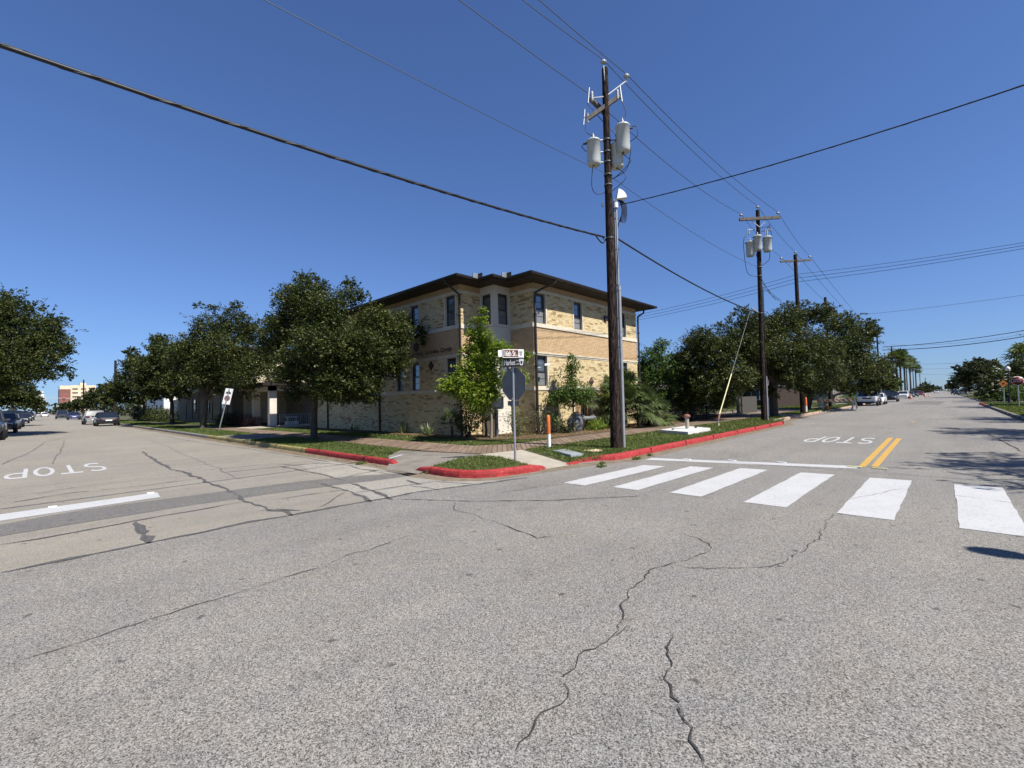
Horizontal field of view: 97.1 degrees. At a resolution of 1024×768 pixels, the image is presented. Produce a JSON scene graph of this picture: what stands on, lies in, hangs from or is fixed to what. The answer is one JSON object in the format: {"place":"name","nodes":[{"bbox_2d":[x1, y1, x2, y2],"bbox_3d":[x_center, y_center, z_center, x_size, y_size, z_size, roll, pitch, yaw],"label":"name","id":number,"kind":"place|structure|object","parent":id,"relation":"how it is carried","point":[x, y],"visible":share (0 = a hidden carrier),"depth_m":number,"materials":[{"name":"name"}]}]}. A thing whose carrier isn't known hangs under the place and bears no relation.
{"place":"outdoors","nodes":[
{"label":"outdoors","id":0,"kind":"place"},
{"bbox_2d":[0,383,47,412],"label":"oak tree","id":1,"kind":"object","parent":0,"point":[21,397],"visible":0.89,"depth_m":52.79,"materials":[{"name":"green plant"}]},
{"bbox_2d":[0,283,88,396],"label":"oak tree","id":2,"kind":"object","parent":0,"point":[30,348],"visible":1,"depth_m":30.42,"materials":[{"name":"green plant"}]},
{"bbox_2d":[147,389,188,412],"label":"house","id":3,"kind":"structure","parent":0,"point":[163,403],"depth_m":74.13,"materials":[{"name":"white"}]},
{"bbox_2d":[179,346,311,426],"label":"entrance wing","id":4,"kind":"structure","parent":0,"point":[269,406],"depth_m":38.45,"materials":[{"name":"beige brick"}]},
{"bbox_2d":[304,397,311,423],"bbox_3d":[-16.295,2.098,36.325,1.400,2.150,0.180,-3,-3,44],"label":"door","id":5,"kind":"structure","parent":4,"relation":"in","point":[307,403],"depth_m":36.30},
{"bbox_2d":[221,433,286,439],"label":"driveway","id":6,"kind":"structure","parent":0,"point":[250,436],"depth_m":22.11,"materials":[{"name":"concrete"}]},
{"bbox_2d":[0,415,527,572],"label":"road","id":7,"kind":"structure","parent":0,"point":[72,489],"depth_m":8.99,"materials":[{"name":"grey asphalt"}]},
{"bbox_2d":[0,409,9,439],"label":"parked truck","id":8,"kind":"object","parent":7,"relation":"on","point":[3,429],"visible":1,"depth_m":27.01,"materials":[{"name":"paint"}]},
{"bbox_2d":[3,413,19,432],"bbox_3d":[-41.315,3.168,36.534,4.700,1.638,2.190,-3,-3,44],"label":"parked car","id":9,"kind":"object","parent":7,"relation":"on","point":[12,423],"visible":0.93,"depth_m":36.08,"materials":[{"name":"blue paint"}]},
{"bbox_2d":[80,410,103,424],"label":"parked car","id":10,"kind":"object","parent":7,"relation":"on","point":[87,416],"visible":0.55,"depth_m":52.94,"materials":[{"name":"silver paint"}]},
{"bbox_2d":[92,412,119,425],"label":"parked car","id":11,"kind":"object","parent":7,"relation":"on","point":[106,418],"visible":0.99,"depth_m":46.85,"materials":[{"name":"black paint"}]},
{"bbox_2d":[120,423,207,437],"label":"kerb","id":12,"kind":"structure","parent":7,"relation":"on","point":[182,433],"depth_m":30.32,"materials":[{"name":"grey concrete"}]},
{"bbox_2d":[207,435,305,452],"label":"kerb","id":13,"kind":"structure","parent":7,"relation":"on","point":[280,446],"depth_m":18.14,"materials":[{"name":"concrete"}]},
{"bbox_2d":[305,448,393,465],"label":"kerb","id":14,"kind":"structure","parent":7,"relation":"on","point":[368,459],"depth_m":12.98,"materials":[{"name":"red paint"}]},
{"bbox_2d":[416,464,545,477],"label":"kerb","id":15,"kind":"structure","parent":7,"relation":"on","point":[485,473],"depth_m":9.59,"materials":[{"name":"red paint"}]},
{"bbox_2d":[129,423,403,458],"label":"lawn","id":16,"kind":"structure","parent":0,"point":[347,447],"depth_m":17.43,"materials":[{"name":"green plant"}]},
{"bbox_2d":[237,424,309,428],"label":"path","id":17,"kind":"structure","parent":0,"point":[258,427],"depth_m":32.03,"materials":[{"name":"concrete"}]},
{"bbox_2d":[279,413,310,425],"bbox_3d":[-15.690,2.633,33.587,0.050,0.900,2.965,-3,-3,44],"label":"metal railing","id":18,"kind":"object","parent":17,"relation":"on","point":[292,424],"visible":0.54,"depth_m":33.47,"materials":[{"name":"grey metal"}]},
{"bbox_2d":[50,404,839,455],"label":"terrain","id":19,"kind":"structure","parent":0,"point":[129,418],"depth_m":37.30,"materials":[{"name":"green plant"}]},
{"bbox_2d":[54,397,89,411],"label":"oak tree","id":20,"kind":"object","parent":19,"relation":"on","point":[73,405],"visible":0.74,"depth_m":109.46,"materials":[{"name":"green plant"}]},
{"bbox_2d":[76,384,113,411],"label":"oak tree","id":21,"kind":"object","parent":19,"relation":"on","point":[95,397],"visible":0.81,"depth_m":81.20,"materials":[{"name":"green plant"}]},
{"bbox_2d":[105,402,140,415],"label":"street tree","id":22,"kind":"object","parent":19,"relation":"on","point":[120,408],"visible":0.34,"depth_m":118.39,"materials":[{"name":"green plant"}]},
{"bbox_2d":[97,346,155,419],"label":"oak tree","id":23,"kind":"object","parent":19,"relation":"on","point":[121,395],"visible":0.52,"depth_m":56.79,"materials":[{"name":"green plant"}]},
{"bbox_2d":[125,405,179,421],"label":"hedge","id":24,"kind":"object","parent":19,"relation":"on","point":[156,415],"visible":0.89,"depth_m":54.74,"materials":[{"name":"green plant"}]},
{"bbox_2d":[125,332,200,423],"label":"oak tree","id":25,"kind":"object","parent":19,"relation":"on","point":[163,381],"visible":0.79,"depth_m":41.51,"materials":[{"name":"green plant"}]},
{"bbox_2d":[152,300,283,427],"bbox_3d":[-21.508,-1.461,33.040,10.027,9.426,6.270,-1,-2,2],"label":"oak tree","id":26,"kind":"object","parent":19,"relation":"on","point":[206,358],"visible":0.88,"depth_m":32.23,"materials":[{"name":"green plant"}]},
{"bbox_2d":[218,388,232,430],"bbox_3d":[-17.825,1.612,28.157,0.936,2.715,0.085,-1,-2,-2],"label":"parking sign","id":27,"kind":"object","parent":19,"relation":"on","point":[227,396],"visible":0.98,"depth_m":28.20,"materials":[{"name":"metal"}]},
{"bbox_2d":[212,410,243,425],"bbox_3d":[-22.887,2.691,36.428,4.580,1.379,1.755,-3,-3,44],"label":"shrub","id":28,"kind":"object","parent":19,"relation":"on","point":[229,418],"visible":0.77,"depth_m":35.88,"materials":[{"name":"green plant"}]},
{"bbox_2d":[230,414,263,426],"bbox_3d":[-19.703,2.607,33.660,2.681,1.184,1.507,-2,-2,18],"label":"purple bush","id":29,"kind":"object","parent":19,"relation":"on","point":[252,421],"visible":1,"depth_m":33.47,"materials":[{"name":"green plant"}]},
{"bbox_2d":[249,269,430,438],"bbox_3d":[-7.531,-1.278,19.504,8.666,7.373,6.667,-3,-3,44],"label":"oak tree","id":30,"kind":"object","parent":19,"relation":"on","point":[313,333],"visible":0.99,"depth_m":17.75,"materials":[{"name":"green plant"}]},
{"bbox_2d":[303,428,455,437],"bbox_3d":[-7.774,2.531,23.690,14.900,0.082,0.940,-3,-3,44],"label":"planting bed","id":31,"kind":"object","parent":19,"relation":"on","point":[384,433],"visible":0.14,"depth_m":21.76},
{"bbox_2d":[436,406,459,435],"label":"fan palm","id":32,"kind":"object","parent":31,"relation":"on","point":[447,414],"visible":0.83,"depth_m":18.85,"materials":[{"name":"green plant"}]},
{"bbox_2d":[254,427,552,445],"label":"lawn","id":33,"kind":"structure","parent":19,"relation":"on","point":[457,441],"depth_m":18.29,"materials":[{"name":"green plant"}]},
{"bbox_2d":[435,306,533,438],"bbox_3d":[-0.943,-0.387,16.538,2.285,5.050,3.741,-44,-43,87],"label":"young tree","id":34,"kind":"object","parent":19,"relation":"on","point":[479,390],"visible":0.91,"depth_m":16.23,"materials":[{"name":"green plant"}]},
{"bbox_2d":[317,270,656,435],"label":"brick building","id":35,"kind":"structure","parent":19,"relation":"on","point":[550,322],"depth_m":20.30,"materials":[{"name":"brick"}]},
{"bbox_2d":[413,363,419,390],"bbox_3d":[-4.496,-0.342,21.377,0.700,1.300,0.135,-3,-3,44],"label":"window","id":36,"kind":"structure","parent":35,"relation":"in","point":[416,386],"depth_m":21.49,"materials":[{"name":"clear glass"}]},
{"bbox_2d":[447,295,454,325],"bbox_3d":[-2.595,-3.165,19.653,0.670,1.320,0.066,-3,-3,44],"label":"window","id":37,"kind":"structure","parent":35,"relation":"in","point":[450,300],"depth_m":19.72,"materials":[{"name":"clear glass"}]},
{"bbox_2d":[483,294,490,324],"bbox_3d":[-1.054,-3.233,19.788,0.580,1.330,0.066,-3,-3,44],"label":"window","id":38,"kind":"structure","parent":35,"relation":"in","point":[486,299],"depth_m":19.80,"materials":[{"name":"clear glass"}]},
{"bbox_2d":[498,294,506,324],"bbox_3d":[-0.436,-3.257,19.812,0.135,1.350,0.670,-3,-3,44],"label":"window","id":39,"kind":"structure","parent":35,"relation":"in","point":[502,299],"depth_m":19.88,"materials":[{"name":"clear glass"}]},
{"bbox_2d":[536,293,543,323],"bbox_3d":[1.148,-3.260,19.581,0.066,1.320,0.680,-3,-3,44],"label":"window","id":40,"kind":"structure","parent":35,"relation":"in","point":[539,297],"depth_m":19.67,"materials":[{"name":"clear glass"}]},
{"bbox_2d":[538,356,545,385],"bbox_3d":[1.222,-0.552,19.488,0.066,1.300,0.680,-3,-3,44],"label":"window","id":41,"kind":"structure","parent":35,"relation":"in","point":[541,359],"depth_m":19.57,"materials":[{"name":"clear glass"}]},
{"bbox_2d":[574,302,580,329],"bbox_3d":[3.051,-3.233,21.580,0.066,1.320,0.680,-3,-3,44],"label":"window","id":42,"kind":"structure","parent":35,"relation":"in","point":[577,316],"depth_m":21.66,"materials":[{"name":"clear glass"}]},
{"bbox_2d":[309,415,736,439],"bbox_3d":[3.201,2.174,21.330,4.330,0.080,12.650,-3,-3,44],"label":"planting bed","id":43,"kind":"object","parent":19,"relation":"on","point":[579,434],"visible":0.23,"depth_m":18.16,"materials":[{"name":"wood"}]},
{"bbox_2d":[451,399,486,436],"bbox_3d":[-1.683,1.287,18.260,1.764,1.785,1.626,-3,-3,44],"label":"shrub","id":44,"kind":"object","parent":43,"relation":"on","point":[468,416],"visible":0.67,"depth_m":18.11,"materials":[{"name":"green plant"}]},
{"bbox_2d":[468,408,494,436],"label":"fan palm","id":45,"kind":"object","parent":43,"relation":"on","point":[484,418],"visible":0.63,"depth_m":18.07,"materials":[{"name":"green plant"}]},
{"bbox_2d":[492,396,503,436],"bbox_3d":[-0.618,1.318,17.948,0.598,1.680,0.186,-1,-2,-3],"label":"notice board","id":46,"kind":"object","parent":43,"relation":"on","point":[499,404],"visible":0.56,"depth_m":17.89,"materials":[{"name":"metal"}]},
{"bbox_2d":[502,402,529,436],"bbox_3d":[0.087,1.305,18.038,1.396,1.655,1.383,-2,-2,16],"label":"shrub","id":47,"kind":"object","parent":43,"relation":"on","point":[518,433],"visible":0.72,"depth_m":17.97,"materials":[{"name":"green plant"}]},
{"bbox_2d":[522,407,565,434],"bbox_3d":[1.338,1.522,18.434,1.883,1.189,1.548,-1,-2,-3],"label":"shrub","id":48,"kind":"object","parent":43,"relation":"on","point":[537,429],"visible":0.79,"depth_m":18.37,"materials":[{"name":"green plant"}]},
{"bbox_2d":[542,369,568,432],"bbox_3d":[1.862,0.709,19.145,1.438,2.833,1.118,0,-3,-39],"label":"shrub","id":49,"kind":"object","parent":43,"relation":"on","point":[556,416],"visible":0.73,"depth_m":19.15,"materials":[{"name":"green plant"}]},
{"bbox_2d":[558,417,578,433],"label":"shrub","id":50,"kind":"object","parent":43,"relation":"on","point":[569,427],"visible":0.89,"depth_m":18.98,"materials":[{"name":"green plant"}]},
{"bbox_2d":[542,353,600,431],"bbox_3d":[2.473,0.382,19.174,2.422,3.537,1.542,-2,-2,16],"label":"young tree","id":51,"kind":"object","parent":43,"relation":"on","point":[566,395],"visible":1,"depth_m":19.02,"materials":[{"name":"green plant"}]},
{"bbox_2d":[585,385,601,428],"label":"fan palm","id":52,"kind":"object","parent":43,"relation":"on","point":[591,410],"visible":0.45,"depth_m":21.12,"materials":[{"name":"green plant"}]},
{"bbox_2d":[585,416,609,430],"bbox_3d":[3.779,1.779,20.401,1.117,0.701,1.527,-3,-3,44],"label":"shrub","id":53,"kind":"object","parent":43,"relation":"on","point":[598,425],"visible":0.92,"depth_m":20.19,"materials":[{"name":"green plant"}]},
{"bbox_2d":[601,368,643,425],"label":"fan palm","id":54,"kind":"object","parent":43,"relation":"on","point":[628,375],"visible":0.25,"depth_m":22.50,"materials":[{"name":"green plant"}]},
{"bbox_2d":[595,377,652,427],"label":"fan palm","id":55,"kind":"object","parent":43,"relation":"on","point":[629,390],"visible":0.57,"depth_m":21.09,"materials":[{"name":"green plant"}]},
{"bbox_2d":[624,380,667,426],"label":"fan palm","id":56,"kind":"object","parent":43,"relation":"on","point":[640,418],"visible":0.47,"depth_m":22.01,"materials":[{"name":"green plant"}]},
{"bbox_2d":[636,397,680,425],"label":"fan palm","id":57,"kind":"object","parent":43,"relation":"on","point":[667,415],"visible":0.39,"depth_m":22.91,"materials":[{"name":"green plant"}]},
{"bbox_2d":[480,450,572,469],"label":"kerb ramp","id":58,"kind":"structure","parent":19,"relation":"on","point":[524,456],"depth_m":11.67,"materials":[{"name":"concrete"}]},
{"bbox_2d":[567,412,597,431],"bbox_3d":[3.225,1.692,20.347,0.643,0.920,2.340,-3,-3,44],"label":"backflow assembly","id":59,"kind":"object","parent":19,"relation":"on","point":[580,418],"visible":0.66,"depth_m":19.72,"materials":[{"name":"metal"}]},
{"bbox_2d":[581,59,637,448],"bbox_3d":[2.903,-3.742,13.115,1.630,11.370,0.753,-1,-2,1],"label":"utility pole","id":60,"kind":"object","parent":19,"relation":"on","point":[617,151],"visible":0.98,"depth_m":13.08,"materials":[{"name":"brown wood"}]},
{"bbox_2d":[0,43,604,237],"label":"overhead cable","id":61,"kind":"object","parent":60,"relation":"attached to","point":[10,48],"visible":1,"depth_m":6.22,"materials":[{"name":"black rubber"}]},
{"bbox_2d":[264,0,605,173],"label":"overhead cable","id":62,"kind":"object","parent":60,"relation":"attached to","point":[413,77],"visible":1,"depth_m":8.28,"materials":[{"name":"metal"}]},
{"bbox_2d":[459,0,587,92],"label":"overhead cable","id":63,"kind":"object","parent":60,"relation":"attached to","point":[519,44],"visible":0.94,"depth_m":11.70,"materials":[{"name":"metal"}]},
{"bbox_2d":[606,63,755,204],"bbox_3d":[8.238,-9.713,19.313,0.020,0.838,16.609,-3,-3,42],"label":"overhead cable","id":64,"kind":"object","parent":60,"relation":"attached to","point":[671,130],"visible":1,"depth_m":16.46,"materials":[{"name":"metal"}]},
{"bbox_2d":[618,238,760,313],"bbox_3d":[8.488,-4.030,19.295,0.052,0.370,16.448,-3,-3,42],"label":"overhead cable","id":65,"kind":"object","parent":60,"relation":"attached to","point":[623,242],"visible":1,"depth_m":16.46,"materials":[{"name":"black rubber"}]},
{"bbox_2d":[629,77,777,211],"bbox_3d":[9.096,-9.305,19.231,0.020,0.822,16.737,-3,-3,44],"label":"overhead cable","id":66,"kind":"object","parent":60,"relation":"attached to","point":[691,139],"visible":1,"depth_m":16.19,"materials":[{"name":"metal"}]},
{"bbox_2d":[619,84,1023,204],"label":"overhead cable","id":67,"kind":"object","parent":60,"relation":"attached to","point":[839,144],"visible":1,"depth_m":9.43,"materials":[{"name":"black rubber"}]},
{"bbox_2d":[525,415,790,461],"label":"lawn","id":68,"kind":"structure","parent":19,"relation":"on","point":[726,426],"depth_m":15.07,"materials":[{"name":"green plant"}]},
{"bbox_2d":[546,415,550,447],"bbox_3d":[1.112,1.459,13.740,0.120,1.042,0.126,-3,-3,44],"label":"marker post","id":69,"kind":"object","parent":68,"relation":"on","point":[548,428],"visible":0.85,"depth_m":13.70,"materials":[{"name":"orange plastic"}]},
{"bbox_2d":[637,336,698,415],"bbox_3d":[9.414,-0.313,27.037,5.359,5.163,3.008,-1,-2,-4],"label":"oak tree","id":70,"kind":"object","parent":19,"relation":"on","point":[663,372],"visible":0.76,"depth_m":26.65,"materials":[{"name":"green plant"}]},
{"bbox_2d":[659,426,711,434],"bbox_3d":[7.166,1.880,18.574,1.610,0.210,3.500,-3,-3,44],"label":"concrete pad","id":71,"kind":"object","parent":19,"relation":"on","point":[683,430],"visible":0.91,"depth_m":17.95,"materials":[{"name":"white concrete"}]},
{"bbox_2d":[671,415,738,422],"bbox_3d":[11.564,2.249,29.004,2.600,0.084,10.000,-3,-3,44],"label":"planting bed","id":72,"kind":"object","parent":19,"relation":"on","point":[706,419],"visible":0.14,"depth_m":27.72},
{"bbox_2d":[658,400,714,420],"bbox_3d":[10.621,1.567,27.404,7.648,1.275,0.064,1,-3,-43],"label":"shrub","id":73,"kind":"object","parent":72,"relation":"on","point":[707,411],"visible":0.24,"depth_m":26.98,"materials":[{"name":"green plant"}]},
{"bbox_2d":[664,394,726,420],"bbox_3d":[11.669,1.265,29.014,3.326,1.975,9.369,-3,-3,35],"label":"hedge","id":74,"kind":"object","parent":72,"relation":"on","point":[701,411],"visible":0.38,"depth_m":26.75,"materials":[{"name":"green plant"}]},
{"bbox_2d":[670,304,777,419],"bbox_3d":[12.502,-1.387,27.001,6.173,7.154,7.038,-2,-2,14],"label":"oak tree","id":75,"kind":"object","parent":19,"relation":"on","point":[706,350],"visible":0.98,"depth_m":25.91,"materials":[{"name":"green plant"}]},
{"bbox_2d":[739,206,779,419],"bbox_3d":[13.944,-3.957,25.260,2.220,12.149,0.934,-1,-2,-11],"label":"utility pole","id":76,"kind":"object","parent":19,"relation":"on","point":[754,245],"visible":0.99,"depth_m":25.28,"materials":[{"name":"brown wood"}]},
{"bbox_2d":[734,379,785,405],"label":"house","id":77,"kind":"structure","parent":19,"relation":"on","point":[757,395],"depth_m":56.54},
{"bbox_2d":[779,251,810,412],"bbox_3d":[20.875,-3.718,32.925,2.266,11.985,0.316,-1,-2,-2],"label":"utility pole","id":78,"kind":"object","parent":19,"relation":"on","point":[801,396],"visible":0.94,"depth_m":32.97,"materials":[{"name":"brown wood"}]},
{"bbox_2d":[738,299,860,415],"bbox_3d":[18.476,-1.861,29.718,7.123,8.007,8.428,-3,-3,44],"label":"oak tree","id":79,"kind":"object","parent":19,"relation":"on","point":[786,367],"visible":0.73,"depth_m":28.46,"materials":[{"name":"green plant"}]},
{"bbox_2d":[807,307,898,408],"bbox_3d":[29.010,-2.256,39.290,6.779,8.983,10.425,-3,-3,44],"label":"oak tree","id":80,"kind":"object","parent":19,"relation":"on","point":[868,368],"visible":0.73,"depth_m":37.95,"materials":[{"name":"green plant"}]},
{"bbox_2d":[832,361,898,398],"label":"oak tree","id":81,"kind":"object","parent":19,"relation":"on","point":[892,386],"visible":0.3,"depth_m":51.09,"materials":[{"name":"green plant"}]},
{"bbox_2d":[430,454,527,469],"bbox_3d":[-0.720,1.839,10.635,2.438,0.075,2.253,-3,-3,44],"label":"lawn","id":82,"kind":"structure","parent":0,"point":[484,462],"depth_m":10.49,"materials":[{"name":"green plant"}]},
{"bbox_2d":[498,349,525,461],"bbox_3d":[0.052,0.552,10.848,0.642,2.756,0.427,-2,-2,10],"label":"street sign","id":83,"kind":"object","parent":82,"relation":"on","point":[513,384],"visible":0.99,"depth_m":10.79,"materials":[{"name":"metal"}]},
{"bbox_2d":[183,409,799,453],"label":"brick walk","id":84,"kind":"structure","parent":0,"point":[442,447],"depth_m":16.84,"materials":[{"name":"brick"}]},
{"bbox_2d":[0,391,1023,767],"bbox_3d":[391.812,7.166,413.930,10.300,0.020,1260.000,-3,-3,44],"label":"road","id":85,"kind":"structure","parent":0,"point":[840,589],"depth_m":3.22,"materials":[{"name":"grey asphalt"}]},
{"bbox_2d":[110,405,864,480],"bbox_3d":[-0.360,2.757,31.741,45.496,0.001,90.873,-44,-43,87],"label":"gutter","id":86,"kind":"object","parent":85,"relation":"on","point":[442,478],"visible":0.78,"depth_m":12.89,"materials":[{"name":"grey concrete"}]},
{"bbox_2d":[386,450,478,473],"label":"kerb ramp","id":87,"kind":"structure","parent":86,"relation":"on","point":[410,461],"depth_m":11.89,"materials":[{"name":"concrete"}]},
{"bbox_2d":[566,421,783,464],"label":"kerb","id":88,"kind":"structure","parent":85,"relation":"on","point":[632,453],"depth_m":13.64,"materials":[{"name":"red paint"}]},
{"bbox_2d":[817,396,857,410],"bbox_3d":[28.424,1.743,39.679,3.148,1.238,1.002,-2,-2,11],"label":"barricade","id":89,"kind":"object","parent":85,"relation":"on","point":[821,400],"visible":0.94,"depth_m":39.66,"materials":[{"name":"orange plastic"}]},
{"bbox_2d":[856,391,880,405],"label":"parked jeep","id":90,"kind":"object","parent":85,"relation":"on","point":[874,397],"visible":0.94,"depth_m":50.90,"materials":[{"name":"white paint"}]},
{"bbox_2d":[985,405,1023,420],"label":"kerb","id":91,"kind":"structure","parent":85,"relation":"on","point":[1017,416],"depth_m":26.98,"materials":[{"name":"grey concrete"}]},
{"bbox_2d":[0,0,1023,412],"label":"sky","id":92,"kind":"structure","parent":0,"point":[123,210],"materials":[{"name":"blue"}]},
{"bbox_2d":[120,396,1023,426],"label":"lawn","id":93,"kind":"structure","parent":0,"point":[1013,407],"depth_m":41.19,"materials":[{"name":"green plant"}]},
{"bbox_2d":[699,406,814,414],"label":"path","id":94,"kind":"structure","parent":0,"point":[735,412],"depth_m":36.47,"materials":[{"name":"grey concrete"}]},
{"bbox_2d":[736,396,756,413],"bbox_3d":[18.821,1.657,36.257,4.504,1.344,0.057,1,-3,-44],"label":"board fence","id":95,"kind":"object","parent":94,"relation":"on","point":[749,403],"visible":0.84,"depth_m":36.18,"materials":[{"name":"grey wood"}]},
{"bbox_2d":[778,388,799,406],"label":"board fence","id":96,"kind":"object","parent":94,"relation":"on","point":[788,398],"visible":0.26,"depth_m":51.06,"materials":[{"name":"wood"}]},
{"bbox_2d":[707,394,857,404],"bbox_3d":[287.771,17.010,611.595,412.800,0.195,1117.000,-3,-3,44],"label":"terrain","id":97,"kind":"structure","parent":0,"point":[814,401],"depth_m":71.42,"materials":[{"name":"green plant"}]},
{"bbox_2d":[882,350,911,377],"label":"tall palm","id":98,"kind":"object","parent":97,"relation":"on","point":[900,355],"visible":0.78,"depth_m":123.88,"materials":[{"name":"green plant"}]},
{"bbox_2d":[948,391,1023,401],"bbox_3d":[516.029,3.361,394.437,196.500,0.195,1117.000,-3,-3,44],"label":"terrain","id":99,"kind":"structure","parent":0,"point":[972,392],"depth_m":118.72,"materials":[{"name":"green plant"}]},
{"bbox_2d":[944,376,969,389],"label":"street tree","id":100,"kind":"object","parent":99,"relation":"on","point":[953,385],"visible":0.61,"depth_m":238.60,"materials":[{"name":"green plant"}]},
{"bbox_2d":[947,356,1002,391],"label":"oak tree","id":101,"kind":"object","parent":99,"relation":"on","point":[967,373],"visible":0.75,"depth_m":88.49,"materials":[{"name":"green plant"}]},
{"bbox_2d":[973,366,1023,400],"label":"magnolia tree","id":102,"kind":"object","parent":99,"relation":"on","point":[996,386],"visible":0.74,"depth_m":54.80,"materials":[{"name":"green plant"}]},
{"bbox_2d":[985,356,1023,386],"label":"street tree","id":103,"kind":"object","parent":99,"relation":"on","point":[1018,369],"visible":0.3,"depth_m":64.79,"materials":[{"name":"green plant"}]},
{"bbox_2d":[997,341,1023,366],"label":"tree","id":104,"kind":"object","parent":99,"relation":"on","point":[1016,350],"visible":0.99,"depth_m":59.37,"materials":[{"name":"green plant"}]},
{"label":"ground","id":105,"kind":"structure","parent":0,"visible":0},
{"bbox_2d":[58,383,95,412],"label":"office block","id":106,"kind":"structure","parent":105,"relation":"on","point":[72,391],"depth_m":510.92,"materials":[{"name":"white concrete"}]},
{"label":"terrain","id":107,"kind":"structure","parent":0,"visible":0},
{"bbox_2d":[994,384,1023,401],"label":"shrub","id":108,"kind":"object","parent":107,"relation":"on","point":[1013,395],"visible":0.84,"depth_m":46.79,"materials":[{"name":"green plant"}]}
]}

